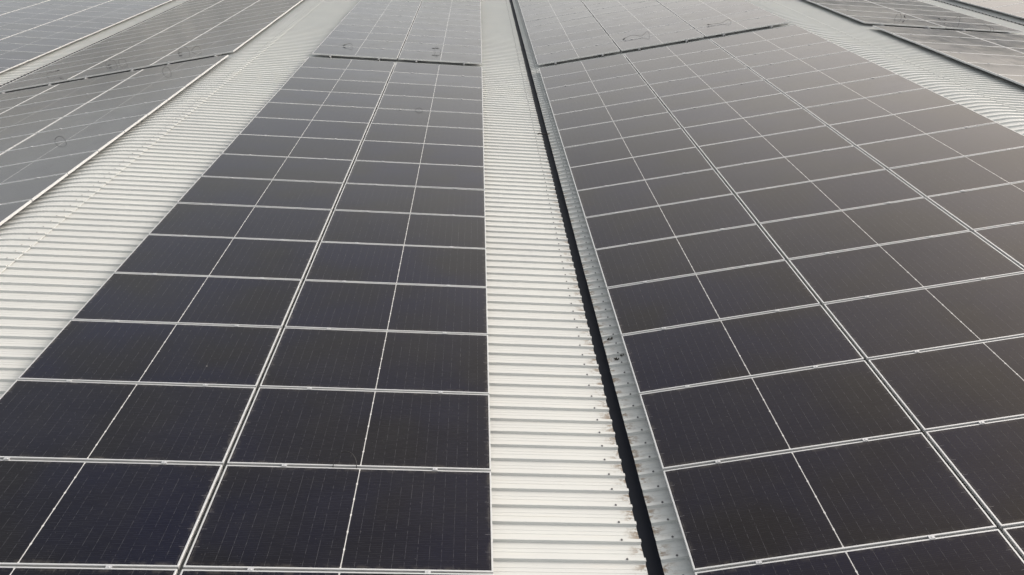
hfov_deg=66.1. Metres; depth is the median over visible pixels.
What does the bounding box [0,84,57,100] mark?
solar panel
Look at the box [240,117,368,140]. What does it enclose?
solar panel
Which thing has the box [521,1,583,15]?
solar panel
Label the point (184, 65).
solar panel
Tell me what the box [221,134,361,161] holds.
solar panel
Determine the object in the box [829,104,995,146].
solar panel
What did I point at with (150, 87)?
solar panel
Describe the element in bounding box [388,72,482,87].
solar panel
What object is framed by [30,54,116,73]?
solar panel
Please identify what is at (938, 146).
solar panel
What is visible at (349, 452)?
cable
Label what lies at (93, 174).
ridge cap
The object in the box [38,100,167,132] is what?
solar panel
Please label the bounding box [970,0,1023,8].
solar panel
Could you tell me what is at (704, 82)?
solar panel
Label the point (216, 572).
solar panel
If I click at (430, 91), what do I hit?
solar panel
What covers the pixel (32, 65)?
roof
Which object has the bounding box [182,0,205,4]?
solar panel
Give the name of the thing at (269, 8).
solar panel
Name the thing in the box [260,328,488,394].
solar panel
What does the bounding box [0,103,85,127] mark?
solar panel
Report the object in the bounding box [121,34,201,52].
solar panel
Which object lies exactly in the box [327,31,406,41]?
solar panel
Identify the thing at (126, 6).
solar panel
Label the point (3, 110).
solar panel
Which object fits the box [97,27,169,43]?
solar panel
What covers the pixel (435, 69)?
solar panel
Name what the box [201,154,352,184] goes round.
solar panel
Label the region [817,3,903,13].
solar panel
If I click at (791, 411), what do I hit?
solar panel
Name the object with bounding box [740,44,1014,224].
mounting rail
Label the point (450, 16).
solar panel
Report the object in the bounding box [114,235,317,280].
solar panel
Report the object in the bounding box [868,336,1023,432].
solar panel
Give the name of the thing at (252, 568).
mounting rail
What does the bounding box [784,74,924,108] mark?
solar panel
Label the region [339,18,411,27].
solar panel
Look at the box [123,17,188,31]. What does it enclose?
solar panel
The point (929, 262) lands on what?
solar panel
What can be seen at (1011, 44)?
solar panel
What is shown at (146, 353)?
solar panel
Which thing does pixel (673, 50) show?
solar panel
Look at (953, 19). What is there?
solar panel
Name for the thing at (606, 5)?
solar panel
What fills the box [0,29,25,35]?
solar panel
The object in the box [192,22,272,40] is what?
solar panel
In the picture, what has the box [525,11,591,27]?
solar panel
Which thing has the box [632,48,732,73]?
solar panel
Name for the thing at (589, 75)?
solar panel
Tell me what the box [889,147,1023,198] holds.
solar panel
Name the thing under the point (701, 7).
solar panel
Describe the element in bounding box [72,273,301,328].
solar panel
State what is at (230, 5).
solar panel
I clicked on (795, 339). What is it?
solar panel
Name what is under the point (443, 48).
solar panel
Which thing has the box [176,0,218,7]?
solar panel
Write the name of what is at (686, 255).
solar panel
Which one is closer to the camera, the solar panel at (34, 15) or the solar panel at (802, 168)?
the solar panel at (802, 168)
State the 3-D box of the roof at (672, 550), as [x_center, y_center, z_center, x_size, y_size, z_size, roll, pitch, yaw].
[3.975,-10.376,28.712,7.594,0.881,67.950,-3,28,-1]
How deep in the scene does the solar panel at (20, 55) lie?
26.08 m
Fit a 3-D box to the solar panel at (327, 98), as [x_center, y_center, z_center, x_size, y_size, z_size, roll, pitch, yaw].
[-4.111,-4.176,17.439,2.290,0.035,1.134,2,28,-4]
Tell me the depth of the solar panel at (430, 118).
16.54 m
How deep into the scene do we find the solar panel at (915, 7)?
25.30 m
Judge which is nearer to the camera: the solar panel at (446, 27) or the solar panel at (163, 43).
the solar panel at (163, 43)
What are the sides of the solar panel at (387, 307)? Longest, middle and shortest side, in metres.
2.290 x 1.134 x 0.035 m
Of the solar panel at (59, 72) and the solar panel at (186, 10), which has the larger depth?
the solar panel at (186, 10)
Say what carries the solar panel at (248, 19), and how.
on the mounting rail
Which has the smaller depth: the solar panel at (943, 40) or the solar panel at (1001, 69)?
the solar panel at (1001, 69)
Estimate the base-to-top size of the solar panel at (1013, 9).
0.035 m
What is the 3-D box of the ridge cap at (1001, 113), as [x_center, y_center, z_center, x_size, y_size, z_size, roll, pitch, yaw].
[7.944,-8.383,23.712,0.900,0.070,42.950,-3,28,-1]
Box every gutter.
[0,0,190,86]
[509,0,663,574]
[935,0,1023,25]
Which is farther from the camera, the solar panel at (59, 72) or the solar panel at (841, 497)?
the solar panel at (59, 72)
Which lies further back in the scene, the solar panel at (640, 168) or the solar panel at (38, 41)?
the solar panel at (38, 41)
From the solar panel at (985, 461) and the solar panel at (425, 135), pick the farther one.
the solar panel at (425, 135)
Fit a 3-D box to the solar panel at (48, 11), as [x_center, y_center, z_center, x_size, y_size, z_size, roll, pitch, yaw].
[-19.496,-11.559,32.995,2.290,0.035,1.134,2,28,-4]
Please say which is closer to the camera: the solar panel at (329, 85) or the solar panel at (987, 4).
the solar panel at (329, 85)
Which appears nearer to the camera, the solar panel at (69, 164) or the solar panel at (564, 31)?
the solar panel at (69, 164)
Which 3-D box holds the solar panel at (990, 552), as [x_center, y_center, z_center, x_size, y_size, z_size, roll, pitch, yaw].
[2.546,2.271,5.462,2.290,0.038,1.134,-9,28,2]
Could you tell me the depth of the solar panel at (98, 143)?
14.23 m
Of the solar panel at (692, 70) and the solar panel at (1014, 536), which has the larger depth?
the solar panel at (692, 70)
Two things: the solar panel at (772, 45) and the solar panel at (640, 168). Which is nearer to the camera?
the solar panel at (640, 168)
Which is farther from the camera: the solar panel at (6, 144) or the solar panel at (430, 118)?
the solar panel at (430, 118)
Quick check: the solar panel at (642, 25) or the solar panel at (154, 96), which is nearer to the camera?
the solar panel at (154, 96)
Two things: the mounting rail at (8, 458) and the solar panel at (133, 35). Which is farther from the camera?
the solar panel at (133, 35)
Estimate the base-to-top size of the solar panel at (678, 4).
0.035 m
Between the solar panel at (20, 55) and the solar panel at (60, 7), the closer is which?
the solar panel at (20, 55)
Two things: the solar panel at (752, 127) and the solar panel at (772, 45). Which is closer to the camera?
the solar panel at (752, 127)
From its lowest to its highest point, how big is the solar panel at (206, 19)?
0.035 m
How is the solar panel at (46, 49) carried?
on the mounting rail
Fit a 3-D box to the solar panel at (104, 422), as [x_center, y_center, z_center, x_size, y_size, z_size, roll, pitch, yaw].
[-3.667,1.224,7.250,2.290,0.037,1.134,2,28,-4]
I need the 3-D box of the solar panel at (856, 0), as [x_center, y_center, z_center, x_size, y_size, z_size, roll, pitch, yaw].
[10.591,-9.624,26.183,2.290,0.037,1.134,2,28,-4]
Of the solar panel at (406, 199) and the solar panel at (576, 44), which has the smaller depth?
the solar panel at (406, 199)
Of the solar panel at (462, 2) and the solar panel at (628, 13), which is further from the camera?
the solar panel at (462, 2)
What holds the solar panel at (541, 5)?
attached to the mounting rail
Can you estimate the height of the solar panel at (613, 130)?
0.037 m
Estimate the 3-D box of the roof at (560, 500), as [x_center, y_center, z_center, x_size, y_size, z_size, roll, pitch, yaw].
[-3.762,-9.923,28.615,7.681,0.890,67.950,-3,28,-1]
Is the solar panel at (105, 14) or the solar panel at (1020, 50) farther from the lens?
the solar panel at (105, 14)
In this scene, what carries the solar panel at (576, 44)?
on the mounting rail
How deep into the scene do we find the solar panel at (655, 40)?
22.00 m
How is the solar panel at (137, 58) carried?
on the mounting rail
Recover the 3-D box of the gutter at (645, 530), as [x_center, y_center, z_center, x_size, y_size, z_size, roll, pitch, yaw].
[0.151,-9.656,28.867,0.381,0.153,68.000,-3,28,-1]
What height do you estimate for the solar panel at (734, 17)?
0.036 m
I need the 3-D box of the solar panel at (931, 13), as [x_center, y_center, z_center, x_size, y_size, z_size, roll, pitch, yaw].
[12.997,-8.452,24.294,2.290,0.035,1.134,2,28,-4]
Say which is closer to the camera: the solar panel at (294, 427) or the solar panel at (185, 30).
the solar panel at (294, 427)
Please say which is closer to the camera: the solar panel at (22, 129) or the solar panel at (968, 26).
the solar panel at (22, 129)
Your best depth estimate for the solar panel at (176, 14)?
32.17 m
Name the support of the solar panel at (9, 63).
on the mounting rail
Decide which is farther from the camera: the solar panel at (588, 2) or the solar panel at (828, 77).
the solar panel at (588, 2)
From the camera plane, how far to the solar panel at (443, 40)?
24.09 m
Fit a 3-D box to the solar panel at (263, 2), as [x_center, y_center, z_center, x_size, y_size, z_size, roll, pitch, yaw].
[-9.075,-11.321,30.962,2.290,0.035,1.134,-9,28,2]
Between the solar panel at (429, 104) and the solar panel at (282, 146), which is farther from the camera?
the solar panel at (429, 104)
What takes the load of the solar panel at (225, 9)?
on the mounting rail
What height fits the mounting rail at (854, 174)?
0.112 m
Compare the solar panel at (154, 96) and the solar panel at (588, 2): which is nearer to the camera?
the solar panel at (154, 96)
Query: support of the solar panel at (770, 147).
on the mounting rail at (980, 422)
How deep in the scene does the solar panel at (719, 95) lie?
16.54 m
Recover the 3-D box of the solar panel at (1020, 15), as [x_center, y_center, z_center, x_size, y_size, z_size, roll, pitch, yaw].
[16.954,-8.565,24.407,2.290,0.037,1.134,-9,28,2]
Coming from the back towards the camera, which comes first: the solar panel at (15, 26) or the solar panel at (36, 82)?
the solar panel at (15, 26)
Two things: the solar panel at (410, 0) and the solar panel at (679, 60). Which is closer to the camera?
the solar panel at (679, 60)
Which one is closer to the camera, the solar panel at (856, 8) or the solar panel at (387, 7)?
the solar panel at (856, 8)
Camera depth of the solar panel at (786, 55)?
18.48 m
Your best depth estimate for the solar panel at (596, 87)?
18.68 m
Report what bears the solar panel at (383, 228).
on the mounting rail at (252, 568)
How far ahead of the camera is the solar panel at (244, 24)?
25.85 m
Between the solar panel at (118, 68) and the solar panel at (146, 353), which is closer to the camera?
the solar panel at (146, 353)
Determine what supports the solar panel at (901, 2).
on the mounting rail
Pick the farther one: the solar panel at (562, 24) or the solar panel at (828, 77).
the solar panel at (562, 24)
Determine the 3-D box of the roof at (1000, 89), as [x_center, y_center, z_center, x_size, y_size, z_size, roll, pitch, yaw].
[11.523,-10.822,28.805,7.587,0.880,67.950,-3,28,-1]
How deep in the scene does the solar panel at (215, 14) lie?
30.04 m
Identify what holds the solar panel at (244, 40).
on the mounting rail
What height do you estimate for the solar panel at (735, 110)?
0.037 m
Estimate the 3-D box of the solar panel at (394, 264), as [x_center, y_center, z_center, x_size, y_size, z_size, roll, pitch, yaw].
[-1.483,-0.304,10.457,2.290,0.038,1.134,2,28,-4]
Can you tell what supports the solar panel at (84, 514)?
on the mounting rail at (110, 566)
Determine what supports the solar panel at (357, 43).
on the mounting rail
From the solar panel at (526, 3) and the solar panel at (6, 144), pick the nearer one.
the solar panel at (6, 144)
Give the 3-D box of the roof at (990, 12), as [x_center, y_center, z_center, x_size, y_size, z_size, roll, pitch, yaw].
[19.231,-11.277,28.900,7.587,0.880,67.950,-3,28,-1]
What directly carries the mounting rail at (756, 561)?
on the roof at (672, 550)
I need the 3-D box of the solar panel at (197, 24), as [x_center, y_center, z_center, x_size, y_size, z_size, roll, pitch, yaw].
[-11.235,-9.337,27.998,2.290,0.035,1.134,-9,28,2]
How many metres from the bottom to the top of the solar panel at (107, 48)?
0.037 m
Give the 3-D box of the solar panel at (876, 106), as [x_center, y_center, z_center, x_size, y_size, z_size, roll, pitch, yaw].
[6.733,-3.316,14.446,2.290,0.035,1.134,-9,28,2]
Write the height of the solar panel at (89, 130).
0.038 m
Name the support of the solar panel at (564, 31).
on the mounting rail
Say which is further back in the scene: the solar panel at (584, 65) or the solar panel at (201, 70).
the solar panel at (584, 65)
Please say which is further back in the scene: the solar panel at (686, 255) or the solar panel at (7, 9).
the solar panel at (7, 9)
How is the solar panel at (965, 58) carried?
on the mounting rail
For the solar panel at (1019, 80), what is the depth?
15.74 m
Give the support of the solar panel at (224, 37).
on the mounting rail
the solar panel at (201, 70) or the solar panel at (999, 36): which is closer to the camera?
the solar panel at (201, 70)
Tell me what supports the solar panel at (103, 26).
on the mounting rail
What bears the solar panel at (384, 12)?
on the mounting rail
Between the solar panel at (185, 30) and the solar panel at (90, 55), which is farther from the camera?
the solar panel at (185, 30)
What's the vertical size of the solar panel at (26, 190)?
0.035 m
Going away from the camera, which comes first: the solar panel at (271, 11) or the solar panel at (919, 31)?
the solar panel at (919, 31)
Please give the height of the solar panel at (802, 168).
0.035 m
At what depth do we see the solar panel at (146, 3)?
36.18 m
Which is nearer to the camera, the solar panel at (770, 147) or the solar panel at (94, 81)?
the solar panel at (770, 147)
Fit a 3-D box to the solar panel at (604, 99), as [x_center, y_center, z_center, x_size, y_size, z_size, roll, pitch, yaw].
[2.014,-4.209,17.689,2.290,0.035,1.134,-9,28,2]
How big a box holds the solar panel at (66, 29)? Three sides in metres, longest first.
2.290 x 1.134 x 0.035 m
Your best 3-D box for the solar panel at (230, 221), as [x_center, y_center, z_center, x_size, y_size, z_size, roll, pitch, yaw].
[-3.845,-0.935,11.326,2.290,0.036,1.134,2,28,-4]
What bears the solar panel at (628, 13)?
on the mounting rail
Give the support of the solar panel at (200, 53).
on the mounting rail
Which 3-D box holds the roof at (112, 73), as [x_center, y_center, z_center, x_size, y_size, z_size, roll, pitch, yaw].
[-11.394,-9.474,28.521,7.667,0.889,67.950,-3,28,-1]
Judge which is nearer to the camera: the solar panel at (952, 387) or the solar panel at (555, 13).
the solar panel at (952, 387)
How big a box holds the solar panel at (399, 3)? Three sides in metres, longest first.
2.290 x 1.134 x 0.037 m
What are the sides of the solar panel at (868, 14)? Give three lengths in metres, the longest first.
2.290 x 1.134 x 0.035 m
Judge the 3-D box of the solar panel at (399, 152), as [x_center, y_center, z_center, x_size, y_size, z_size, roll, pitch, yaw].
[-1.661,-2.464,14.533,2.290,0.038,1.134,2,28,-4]
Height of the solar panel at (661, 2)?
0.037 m
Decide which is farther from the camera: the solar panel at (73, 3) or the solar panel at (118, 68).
the solar panel at (73, 3)
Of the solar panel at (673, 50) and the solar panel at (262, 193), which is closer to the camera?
the solar panel at (262, 193)
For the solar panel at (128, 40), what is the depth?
27.05 m
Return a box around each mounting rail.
[3,67,320,459]
[105,70,372,568]
[247,83,408,570]
[425,86,462,572]
[561,74,761,563]
[610,66,934,538]
[642,50,984,423]
[690,42,984,279]
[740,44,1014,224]
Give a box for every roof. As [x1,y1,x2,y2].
[0,0,188,84]
[0,0,647,574]
[0,1,279,215]
[512,0,1023,574]
[765,0,1023,112]
[938,0,1023,24]
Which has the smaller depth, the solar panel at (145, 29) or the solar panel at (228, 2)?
the solar panel at (145, 29)
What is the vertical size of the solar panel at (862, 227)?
0.035 m
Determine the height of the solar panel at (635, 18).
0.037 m
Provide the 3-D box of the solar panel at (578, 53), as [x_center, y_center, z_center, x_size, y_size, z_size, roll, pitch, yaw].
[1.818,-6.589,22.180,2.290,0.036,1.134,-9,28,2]
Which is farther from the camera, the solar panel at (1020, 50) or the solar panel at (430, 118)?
the solar panel at (1020, 50)
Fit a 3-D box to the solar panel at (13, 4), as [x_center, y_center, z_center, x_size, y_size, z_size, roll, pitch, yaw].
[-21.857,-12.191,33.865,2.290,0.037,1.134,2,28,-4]
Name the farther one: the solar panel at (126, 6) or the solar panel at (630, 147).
the solar panel at (126, 6)
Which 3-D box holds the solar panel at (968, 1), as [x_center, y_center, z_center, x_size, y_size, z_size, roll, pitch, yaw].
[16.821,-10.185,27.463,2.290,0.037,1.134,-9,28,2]
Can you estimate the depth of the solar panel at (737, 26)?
21.91 m
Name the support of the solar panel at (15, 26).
on the mounting rail
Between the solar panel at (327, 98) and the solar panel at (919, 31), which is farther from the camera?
the solar panel at (919, 31)
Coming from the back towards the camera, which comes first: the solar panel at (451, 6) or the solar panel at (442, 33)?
the solar panel at (451, 6)
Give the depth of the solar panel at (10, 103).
19.57 m
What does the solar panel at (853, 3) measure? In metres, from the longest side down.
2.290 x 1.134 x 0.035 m
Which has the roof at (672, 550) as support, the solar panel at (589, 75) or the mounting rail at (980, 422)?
the mounting rail at (980, 422)
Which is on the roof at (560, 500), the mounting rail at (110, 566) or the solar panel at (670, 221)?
the mounting rail at (110, 566)
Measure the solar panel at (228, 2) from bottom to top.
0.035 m
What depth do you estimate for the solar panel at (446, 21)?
27.16 m
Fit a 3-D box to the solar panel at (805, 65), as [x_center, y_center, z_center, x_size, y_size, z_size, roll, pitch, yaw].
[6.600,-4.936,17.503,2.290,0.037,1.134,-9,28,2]
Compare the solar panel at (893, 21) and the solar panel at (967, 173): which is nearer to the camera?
the solar panel at (967, 173)
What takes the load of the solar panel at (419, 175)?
on the mounting rail at (429, 571)
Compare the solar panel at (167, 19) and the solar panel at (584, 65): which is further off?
the solar panel at (167, 19)
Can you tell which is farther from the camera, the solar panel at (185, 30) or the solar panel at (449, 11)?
the solar panel at (449, 11)
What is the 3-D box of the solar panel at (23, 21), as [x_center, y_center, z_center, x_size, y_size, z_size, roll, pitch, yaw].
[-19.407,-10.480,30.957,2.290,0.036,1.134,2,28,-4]
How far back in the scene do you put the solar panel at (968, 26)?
22.12 m
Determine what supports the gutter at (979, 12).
attached to the roof at (1000, 89)
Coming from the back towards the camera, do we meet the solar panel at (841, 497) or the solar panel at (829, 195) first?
the solar panel at (829, 195)
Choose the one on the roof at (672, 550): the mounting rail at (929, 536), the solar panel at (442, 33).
the mounting rail at (929, 536)
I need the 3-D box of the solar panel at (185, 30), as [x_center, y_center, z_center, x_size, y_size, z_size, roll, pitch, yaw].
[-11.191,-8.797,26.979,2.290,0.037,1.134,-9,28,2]
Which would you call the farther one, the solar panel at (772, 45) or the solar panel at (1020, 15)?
the solar panel at (1020, 15)
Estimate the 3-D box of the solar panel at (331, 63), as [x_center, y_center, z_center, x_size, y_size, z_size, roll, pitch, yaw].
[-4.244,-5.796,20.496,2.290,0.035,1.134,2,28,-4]
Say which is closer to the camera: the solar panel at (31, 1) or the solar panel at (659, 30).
the solar panel at (659, 30)
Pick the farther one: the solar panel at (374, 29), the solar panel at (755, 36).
the solar panel at (374, 29)
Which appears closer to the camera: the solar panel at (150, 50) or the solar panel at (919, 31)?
the solar panel at (919, 31)
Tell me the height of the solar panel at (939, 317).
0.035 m
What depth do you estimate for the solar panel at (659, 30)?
23.08 m
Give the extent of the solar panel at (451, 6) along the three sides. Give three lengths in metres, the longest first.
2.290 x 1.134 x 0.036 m
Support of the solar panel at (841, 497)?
on the mounting rail at (756, 561)
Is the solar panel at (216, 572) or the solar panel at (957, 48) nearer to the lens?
the solar panel at (216, 572)
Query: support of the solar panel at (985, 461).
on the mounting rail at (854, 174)
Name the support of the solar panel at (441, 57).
on the mounting rail
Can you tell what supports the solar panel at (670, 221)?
on the mounting rail at (756, 561)
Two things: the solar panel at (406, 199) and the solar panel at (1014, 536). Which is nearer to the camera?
the solar panel at (1014, 536)
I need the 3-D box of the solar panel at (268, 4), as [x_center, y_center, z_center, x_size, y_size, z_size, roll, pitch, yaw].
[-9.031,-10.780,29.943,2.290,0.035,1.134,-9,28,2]
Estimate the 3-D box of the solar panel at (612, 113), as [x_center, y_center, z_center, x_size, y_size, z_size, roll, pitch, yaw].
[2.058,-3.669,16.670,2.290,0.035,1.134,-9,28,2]
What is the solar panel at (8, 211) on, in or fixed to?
on the mounting rail
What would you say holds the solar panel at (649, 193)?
on the mounting rail at (756, 561)
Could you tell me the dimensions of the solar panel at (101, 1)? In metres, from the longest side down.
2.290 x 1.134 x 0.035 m
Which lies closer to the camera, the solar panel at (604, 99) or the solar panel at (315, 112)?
the solar panel at (315, 112)
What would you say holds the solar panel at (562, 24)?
on the mounting rail
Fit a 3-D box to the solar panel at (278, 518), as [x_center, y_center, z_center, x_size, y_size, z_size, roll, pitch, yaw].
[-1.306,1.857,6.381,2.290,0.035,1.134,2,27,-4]
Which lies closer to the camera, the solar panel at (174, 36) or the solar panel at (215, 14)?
the solar panel at (174, 36)
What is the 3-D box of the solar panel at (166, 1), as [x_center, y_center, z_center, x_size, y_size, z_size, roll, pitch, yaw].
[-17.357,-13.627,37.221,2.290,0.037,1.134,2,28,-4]
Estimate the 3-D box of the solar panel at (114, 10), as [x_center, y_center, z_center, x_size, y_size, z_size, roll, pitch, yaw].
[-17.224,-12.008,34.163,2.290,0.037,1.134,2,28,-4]
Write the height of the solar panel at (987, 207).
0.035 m
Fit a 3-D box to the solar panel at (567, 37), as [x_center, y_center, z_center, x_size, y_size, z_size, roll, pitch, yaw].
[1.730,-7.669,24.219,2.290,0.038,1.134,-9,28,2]
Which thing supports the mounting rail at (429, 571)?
on the roof at (560, 500)
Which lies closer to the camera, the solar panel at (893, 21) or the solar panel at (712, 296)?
the solar panel at (712, 296)
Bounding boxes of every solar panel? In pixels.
[0,0,48,3]
[0,1,35,7]
[0,6,22,11]
[0,12,68,19]
[0,17,54,24]
[0,23,40,30]
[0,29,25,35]
[0,36,76,46]
[0,43,61,53]
[0,50,45,60]
[0,59,28,68]
[0,68,9,72]
[0,70,84,92]
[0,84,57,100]
[0,91,105,117]
[0,95,35,108]
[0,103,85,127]
[0,107,12,113]
[0,117,61,138]
[0,131,124,166]
[0,134,34,151]
[0,151,98,183]
[0,173,67,204]
[0,200,31,225]
[0,380,255,465]
[0,459,222,569]
[0,566,177,574]
[8,114,147,150]
[11,62,100,82]
[13,8,80,14]
[13,31,89,40]
[17,80,124,105]
[18,320,280,388]
[26,4,91,10]
[28,25,102,34]
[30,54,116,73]
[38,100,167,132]
[39,0,102,6]
[41,69,142,93]
[44,20,114,29]
[48,46,132,65]
[58,15,126,23]
[64,86,184,116]
[65,0,111,2]
[66,40,143,57]
[68,57,162,80]
[72,11,136,18]
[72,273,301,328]
[81,33,157,50]
[83,7,146,14]
[87,49,176,69]
[88,75,200,102]
[95,3,156,10]
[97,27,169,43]
[105,41,189,60]
[106,0,165,6]
[110,22,179,37]
[110,64,214,89]
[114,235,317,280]
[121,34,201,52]
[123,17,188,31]
[128,55,227,78]
[134,0,171,2]
[134,12,198,26]
[135,28,211,45]
[145,8,206,21]
[148,22,221,38]
[149,203,331,242]
[151,43,243,65]
[156,4,214,16]
[160,16,231,32]
[165,0,222,12]
[167,35,254,55]
[172,12,238,26]
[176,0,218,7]
[177,177,342,210]
[180,28,263,47]
[180,569,492,574]
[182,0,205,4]
[183,465,492,573]
[184,7,246,20]
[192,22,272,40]
[193,2,255,15]
[201,0,258,11]
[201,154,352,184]
[204,16,279,33]
[211,0,249,6]
[214,11,287,27]
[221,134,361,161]
[224,5,294,21]
[227,387,490,471]
[234,1,300,15]
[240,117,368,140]
[242,0,302,10]
[251,0,283,5]
[255,102,375,123]
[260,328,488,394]
[268,89,380,107]
[280,77,386,95]
[285,280,487,334]
[291,67,390,82]
[300,57,394,72]
[305,242,486,287]
[312,45,400,59]
[320,38,403,49]
[321,210,485,248]
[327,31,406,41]
[333,24,409,34]
[334,183,484,216]
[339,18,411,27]
[345,13,414,22]
[346,161,484,189]
[349,8,416,16]
[354,3,418,11]
[355,141,483,166]
[358,0,420,6]
[364,123,483,146]
[371,108,482,128]
[377,95,482,113]
[383,83,482,99]
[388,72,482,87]
[393,62,481,76]
[394,0,421,1]
[398,50,481,63]
[402,42,481,54]
[405,35,481,46]
[408,29,480,38]
[411,23,480,32]
[413,17,480,25]
[416,12,480,20]
[418,7,480,14]
[420,2,480,10]
[422,0,480,5]
[519,0,555,6]
[520,0,580,10]
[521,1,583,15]
[523,6,587,21]
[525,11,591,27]
[526,16,596,33]
[528,22,601,39]
[530,28,606,47]
[533,35,613,55]
[535,43,619,64]
[539,54,628,77]
[542,63,637,88]
[545,74,646,100]
[549,85,656,114]
[553,98,667,129]
[558,112,680,148]
[564,128,695,168]
[570,147,712,190]
[577,169,732,217]
[582,0,615,5]
[585,194,756,249]
[586,0,648,10]
[590,0,660,15]
[594,5,667,22]
[595,224,784,288]
[599,10,675,28]
[604,16,683,34]
[607,260,819,335]
[609,22,693,42]
[615,29,703,50]
[621,305,863,395]
[624,39,719,63]
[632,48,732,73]
[640,57,746,85]
[640,360,920,470]
[649,68,763,97]
[656,0,683,4]
[659,80,780,111]
[662,0,721,9]
[663,432,996,572]
[669,0,749,15]
[670,93,801,129]
[677,3,761,21]
[683,108,825,146]
[686,9,773,28]
[695,15,788,36]
[695,529,1023,574]
[698,126,853,169]
[710,25,810,48]
[716,146,885,194]
[722,33,828,57]
[735,41,848,68]
[736,169,923,224]
[750,51,871,80]
[760,197,969,260]
[766,62,895,93]
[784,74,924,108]
[788,231,1023,305]
[805,88,957,126]
[806,0,886,7]
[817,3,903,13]
[824,273,1023,360]
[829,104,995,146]
[831,9,921,19]
[839,0,870,2]
[847,16,944,28]
[856,123,1023,169]
[866,0,938,6]
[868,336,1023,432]
[872,25,975,37]
[874,3,954,11]
[889,8,978,18]
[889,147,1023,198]
[892,33,1002,46]
[907,14,998,24]
[915,42,1023,56]
[925,417,1023,528]
[926,20,1023,32]
[927,182,1023,231]
[939,52,1023,65]
[956,0,986,3]
[958,31,1023,40]
[967,62,1023,75]
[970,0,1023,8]
[973,223,1023,268]
[982,39,1023,48]
[989,3,1023,14]
[998,75,1023,85]
[1002,526,1023,558]
[1009,48,1023,53]
[1010,12,1023,18]
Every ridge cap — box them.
[0,0,323,272]
[746,0,1023,134]
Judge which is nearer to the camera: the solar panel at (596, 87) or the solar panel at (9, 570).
the solar panel at (9, 570)
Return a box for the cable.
[332,451,356,467]
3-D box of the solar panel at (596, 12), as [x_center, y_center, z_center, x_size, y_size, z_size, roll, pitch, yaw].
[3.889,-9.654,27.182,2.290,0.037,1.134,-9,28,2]
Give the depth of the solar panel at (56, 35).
29.04 m
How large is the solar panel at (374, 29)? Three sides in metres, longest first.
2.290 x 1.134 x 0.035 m
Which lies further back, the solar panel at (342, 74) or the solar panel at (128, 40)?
the solar panel at (128, 40)
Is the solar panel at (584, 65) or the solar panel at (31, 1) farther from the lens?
the solar panel at (31, 1)
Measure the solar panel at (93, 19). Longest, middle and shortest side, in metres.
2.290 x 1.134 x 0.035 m
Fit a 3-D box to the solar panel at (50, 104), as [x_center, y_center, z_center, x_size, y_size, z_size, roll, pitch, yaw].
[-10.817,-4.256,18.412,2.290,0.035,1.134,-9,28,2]
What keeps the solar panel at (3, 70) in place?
on the mounting rail
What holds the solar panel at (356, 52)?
on the mounting rail
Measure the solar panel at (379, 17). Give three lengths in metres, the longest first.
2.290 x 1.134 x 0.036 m
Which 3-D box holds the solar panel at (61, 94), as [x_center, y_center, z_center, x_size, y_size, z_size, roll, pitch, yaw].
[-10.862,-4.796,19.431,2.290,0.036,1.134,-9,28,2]
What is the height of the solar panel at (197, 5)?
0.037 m
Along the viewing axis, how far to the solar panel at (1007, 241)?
9.58 m
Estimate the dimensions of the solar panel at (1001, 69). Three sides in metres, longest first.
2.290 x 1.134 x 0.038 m
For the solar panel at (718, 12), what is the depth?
24.02 m

